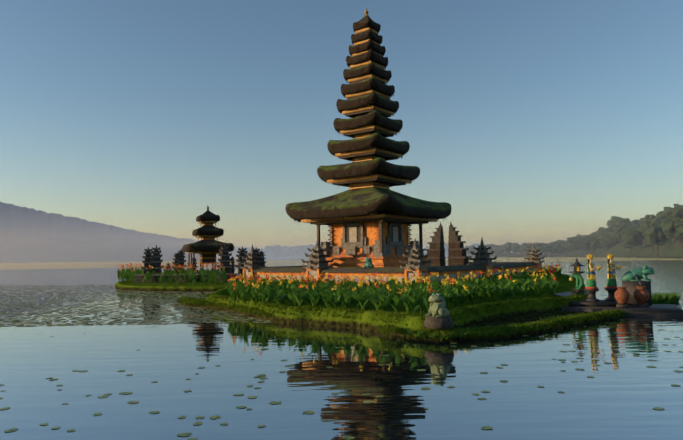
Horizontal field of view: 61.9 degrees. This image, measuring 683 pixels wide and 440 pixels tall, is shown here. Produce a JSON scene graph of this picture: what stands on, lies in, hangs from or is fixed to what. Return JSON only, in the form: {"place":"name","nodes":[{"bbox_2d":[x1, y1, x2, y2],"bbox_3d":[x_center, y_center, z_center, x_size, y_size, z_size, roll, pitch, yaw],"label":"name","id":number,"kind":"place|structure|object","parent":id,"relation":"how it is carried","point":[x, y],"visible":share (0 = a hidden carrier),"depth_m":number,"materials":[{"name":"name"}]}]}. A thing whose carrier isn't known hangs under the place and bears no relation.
{"place":"outdoors","nodes":[
{"label":"outdoors","id":0,"kind":"place"},
{"bbox_2d":[0,202,258,262],"bbox_3d":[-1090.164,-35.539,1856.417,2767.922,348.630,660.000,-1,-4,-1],"label":"hill","id":1,"kind":"structure","parent":0,"point":[18,209],"depth_m":1805.50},
{"bbox_2d":[115,280,238,291],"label":"island","id":2,"kind":"structure","parent":0,"point":[179,287],"depth_m":38.70,"materials":[{"name":"green plant"}]},
{"bbox_2d":[133,245,265,282],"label":"shrubs","id":3,"kind":"object","parent":2,"relation":"on","point":[154,260],"visible":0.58,"depth_m":46.59,"materials":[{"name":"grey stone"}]},
{"bbox_2d":[182,206,233,273],"bbox_3d":[-12.033,2.052,51.365,4.212,6.920,4.558,1,-4,-23],"label":"small pagoda","id":4,"kind":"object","parent":2,"relation":"on","point":[207,247],"visible":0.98,"depth_m":50.67,"materials":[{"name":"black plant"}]},
{"bbox_2d":[116,263,561,313],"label":"cannas","id":5,"kind":"object","parent":2,"relation":"on","point":[328,292],"visible":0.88,"depth_m":22.27,"materials":[{"name":"green plant"}]},
{"bbox_2d":[0,256,682,439],"bbox_3d":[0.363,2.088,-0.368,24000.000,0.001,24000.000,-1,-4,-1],"label":"water","id":6,"kind":"structure","parent":0,"point":[623,394],"depth_m":10.11,"materials":[{"name":"blue liquid"}]},
{"bbox_2d":[0,284,682,439],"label":"lily pads","id":7,"kind":"object","parent":6,"relation":"on","point":[193,320],"visible":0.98,"depth_m":21.20,"materials":[{"name":"green plant"}]},
{"bbox_2d":[216,250,466,260],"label":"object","id":8,"kind":"object","parent":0,"point":[268,257],"depth_m":956.54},
{"bbox_2d":[264,246,272,253],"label":"tree","id":9,"kind":"object","parent":8,"relation":"on","point":[267,249],"depth_m":966.41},
{"bbox_2d":[295,246,303,255],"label":"tree","id":10,"kind":"object","parent":8,"relation":"on","point":[298,248],"depth_m":938.50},
{"bbox_2d":[0,0,682,269],"label":"sky","id":11,"kind":"structure","parent":0,"point":[539,121],"materials":[{"name":"blue"}]},
{"bbox_2d":[184,250,510,260],"bbox_3d":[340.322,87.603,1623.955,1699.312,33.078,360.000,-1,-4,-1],"label":"hill","id":12,"kind":"structure","parent":0,"point":[199,256],"depth_m":1504.00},
{"bbox_2d":[181,274,619,340],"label":"island","id":13,"kind":"structure","parent":0,"point":[505,316],"depth_m":17.98,"materials":[{"name":"green plant"}]},
{"bbox_2d":[285,8,450,266],"bbox_3d":[1.724,-4.707,35.963,8.290,17.802,8.276,-4,-5,37],"label":"pagoda","id":14,"kind":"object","parent":13,"relation":"on","point":[370,213],"visible":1,"depth_m":34.52,"materials":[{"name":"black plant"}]},
{"bbox_2d":[238,222,544,285],"bbox_3d":[4.555,2.013,39.997,13.176,4.732,19.752,-4,-5,37],"label":"enclosure","id":15,"kind":"object","parent":13,"relation":"on","point":[415,263],"visible":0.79,"depth_m":34.35,"materials":[{"name":"grey stone"}]},
{"bbox_2d":[362,257,373,267],"bbox_3d":[1.456,2.312,30.849,0.583,0.594,0.451,-4,-5,39],"label":"frog statue","id":16,"kind":"object","parent":15,"relation":"on","point":[368,263],"depth_m":30.72,"materials":[{"name":"green stone"}]},
{"bbox_2d":[178,292,680,339],"bbox_3d":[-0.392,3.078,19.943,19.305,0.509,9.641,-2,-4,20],"label":"grass","id":17,"kind":"structure","parent":13,"relation":"on","point":[388,328],"depth_m":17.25,"materials":[{"name":"green plant"}]},
{"bbox_2d":[424,293,452,328],"bbox_3d":[2.463,2.277,14.420,0.746,0.869,0.746,-1,-4,-1],"label":"frog statue","id":18,"kind":"object","parent":13,"relation":"on","point":[438,316],"visible":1,"depth_m":14.20,"materials":[{"name":"stone"}]},
{"bbox_2d":[555,292,587,295],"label":"path","id":19,"kind":"structure","parent":13,"relation":"on","point":[565,294],"depth_m":23.18,"materials":[{"name":"grey stone"}]},
{"bbox_2d":[569,258,584,293],"bbox_3d":[9.444,2.317,22.780,0.584,1.570,0.598,-1,-4,-1],"label":"lantern","id":20,"kind":"object","parent":13,"relation":"on","point":[576,272],"visible":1,"depth_m":22.69,"materials":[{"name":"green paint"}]},
{"bbox_2d":[562,253,682,317],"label":"statues","id":21,"kind":"object","parent":13,"relation":"on","point":[632,295],"visible":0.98,"depth_m":20.39,"materials":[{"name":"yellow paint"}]},
{"bbox_2d":[466,238,682,258],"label":"hill","id":22,"kind":"structure","parent":0,"point":[678,252],"depth_m":373.60,"materials":[{"name":"green plant"}]},
{"bbox_2d":[501,245,509,255],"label":"tree","id":23,"kind":"object","parent":22,"relation":"on","point":[504,249],"depth_m":625.30,"materials":[{"name":"green plant"}]},
{"bbox_2d":[511,244,520,253],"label":"tree","id":24,"kind":"object","parent":22,"relation":"on","point":[515,249],"depth_m":621.99,"materials":[{"name":"green plant"}]},
{"bbox_2d":[521,243,532,255],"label":"tree","id":25,"kind":"object","parent":22,"relation":"on","point":[525,247],"depth_m":579.92,"materials":[{"name":"green plant"}]},
{"bbox_2d":[535,243,542,252],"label":"tree","id":26,"kind":"object","parent":22,"relation":"on","point":[539,247],"depth_m":551.25,"materials":[{"name":"green plant"}]},
{"bbox_2d":[542,243,549,255],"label":"tree","id":27,"kind":"object","parent":22,"relation":"on","point":[544,246],"depth_m":564.84,"materials":[{"name":"green plant"}]},
{"bbox_2d":[547,241,558,250],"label":"tree","id":28,"kind":"object","parent":22,"relation":"on","point":[551,244],"depth_m":554.77,"materials":[{"name":"green plant"}]},
{"bbox_2d":[553,245,560,255],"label":"tree","id":29,"kind":"object","parent":22,"relation":"on","point":[557,249],"depth_m":526.95,"materials":[{"name":"green plant"}]},
{"bbox_2d":[567,236,581,250],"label":"tree","id":30,"kind":"object","parent":22,"relation":"on","point":[570,240],"depth_m":513.23,"materials":[{"name":"green plant"}]},
{"bbox_2d":[580,235,589,251],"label":"tree","id":31,"kind":"object","parent":22,"relation":"on","point":[585,239],"depth_m":509.58,"materials":[{"name":"green plant"}]},
{"bbox_2d":[585,236,602,254],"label":"tree","id":32,"kind":"object","parent":22,"relation":"on","point":[597,242],"depth_m":447.21,"materials":[{"name":"green plant"}]},
{"bbox_2d":[598,231,611,249],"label":"tree","id":33,"kind":"object","parent":22,"relation":"on","point":[600,236],"depth_m":441.87,"materials":[{"name":"green plant"}]},
{"bbox_2d":[599,229,610,240],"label":"tree","id":34,"kind":"object","parent":22,"relation":"on","point":[605,231],"depth_m":467.17,"materials":[{"name":"green plant"}]},
{"bbox_2d":[607,216,620,223],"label":"tree","id":35,"kind":"object","parent":22,"relation":"on","point":[613,217],"depth_m":530.65,"materials":[{"name":"green plant"}]},
{"bbox_2d":[610,227,621,243],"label":"tree","id":36,"kind":"object","parent":22,"relation":"on","point":[618,229],"depth_m":428.06,"materials":[{"name":"green plant"}]},
{"bbox_2d":[614,218,626,227],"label":"tree","id":37,"kind":"object","parent":22,"relation":"on","point":[621,220],"depth_m":463.68,"materials":[{"name":"green plant"}]},
{"bbox_2d":[619,223,627,230],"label":"tree","id":38,"kind":"object","parent":22,"relation":"on","point":[623,226],"depth_m":425.59,"materials":[{"name":"green plant"}]},
{"bbox_2d":[622,236,642,254],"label":"tree","id":39,"kind":"object","parent":22,"relation":"on","point":[638,242],"depth_m":361.74,"materials":[{"name":"green plant"}]},
{"bbox_2d":[621,229,643,253],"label":"tree","id":40,"kind":"object","parent":22,"relation":"on","point":[631,232],"depth_m":369.73,"materials":[{"name":"green plant"}]},
{"bbox_2d":[636,224,644,245],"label":"tree","id":41,"kind":"object","parent":22,"relation":"on","point":[639,228],"depth_m":382.43,"materials":[{"name":"green plant"}]},
{"bbox_2d":[640,225,650,233],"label":"tree","id":42,"kind":"object","parent":22,"relation":"on","point":[643,228],"depth_m":371.84,"materials":[{"name":"green plant"}]},
{"bbox_2d":[643,225,655,250],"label":"tree","id":43,"kind":"object","parent":22,"relation":"on","point":[648,226],"depth_m":336.80,"materials":[{"name":"green plant"}]},
{"bbox_2d":[645,226,666,255],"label":"tree","id":44,"kind":"object","parent":22,"relation":"on","point":[654,234],"depth_m":310.27,"materials":[{"name":"green plant"}]},
{"bbox_2d":[650,218,666,226],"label":"tree","id":45,"kind":"object","parent":22,"relation":"on","point":[656,222],"depth_m":343.09,"materials":[{"name":"green plant"}]},
{"bbox_2d":[659,211,672,218],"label":"tree","id":46,"kind":"object","parent":22,"relation":"on","point":[668,213],"depth_m":354.86,"materials":[{"name":"green plant"}]},
{"bbox_2d":[659,207,673,215],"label":"tree","id":47,"kind":"object","parent":22,"relation":"on","point":[666,209],"depth_m":386.69,"materials":[{"name":"green plant"}]},
{"bbox_2d":[661,217,682,246],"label":"tree","id":48,"kind":"object","parent":22,"relation":"on","point":[667,228],"depth_m":289.68,"materials":[{"name":"green plant"}]},
{"bbox_2d":[666,209,680,238],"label":"tree","id":49,"kind":"object","parent":22,"relation":"on","point":[670,218],"depth_m":319.48,"materials":[{"name":"green plant"}]},
{"bbox_2d":[672,210,682,226],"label":"tree","id":50,"kind":"object","parent":22,"relation":"on","point":[678,214],"depth_m":285.67,"materials":[{"name":"green plant"}]},
{"bbox_2d":[673,227,682,247],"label":"tree","id":51,"kind":"object","parent":22,"relation":"on","point":[681,237],"depth_m":281.06,"materials":[{"name":"green plant"}]},
{"bbox_2d":[674,218,682,237],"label":"tree","id":52,"kind":"object","parent":22,"relation":"on","point":[680,226],"depth_m":272.50,"materials":[{"name":"green plant"}]}
]}

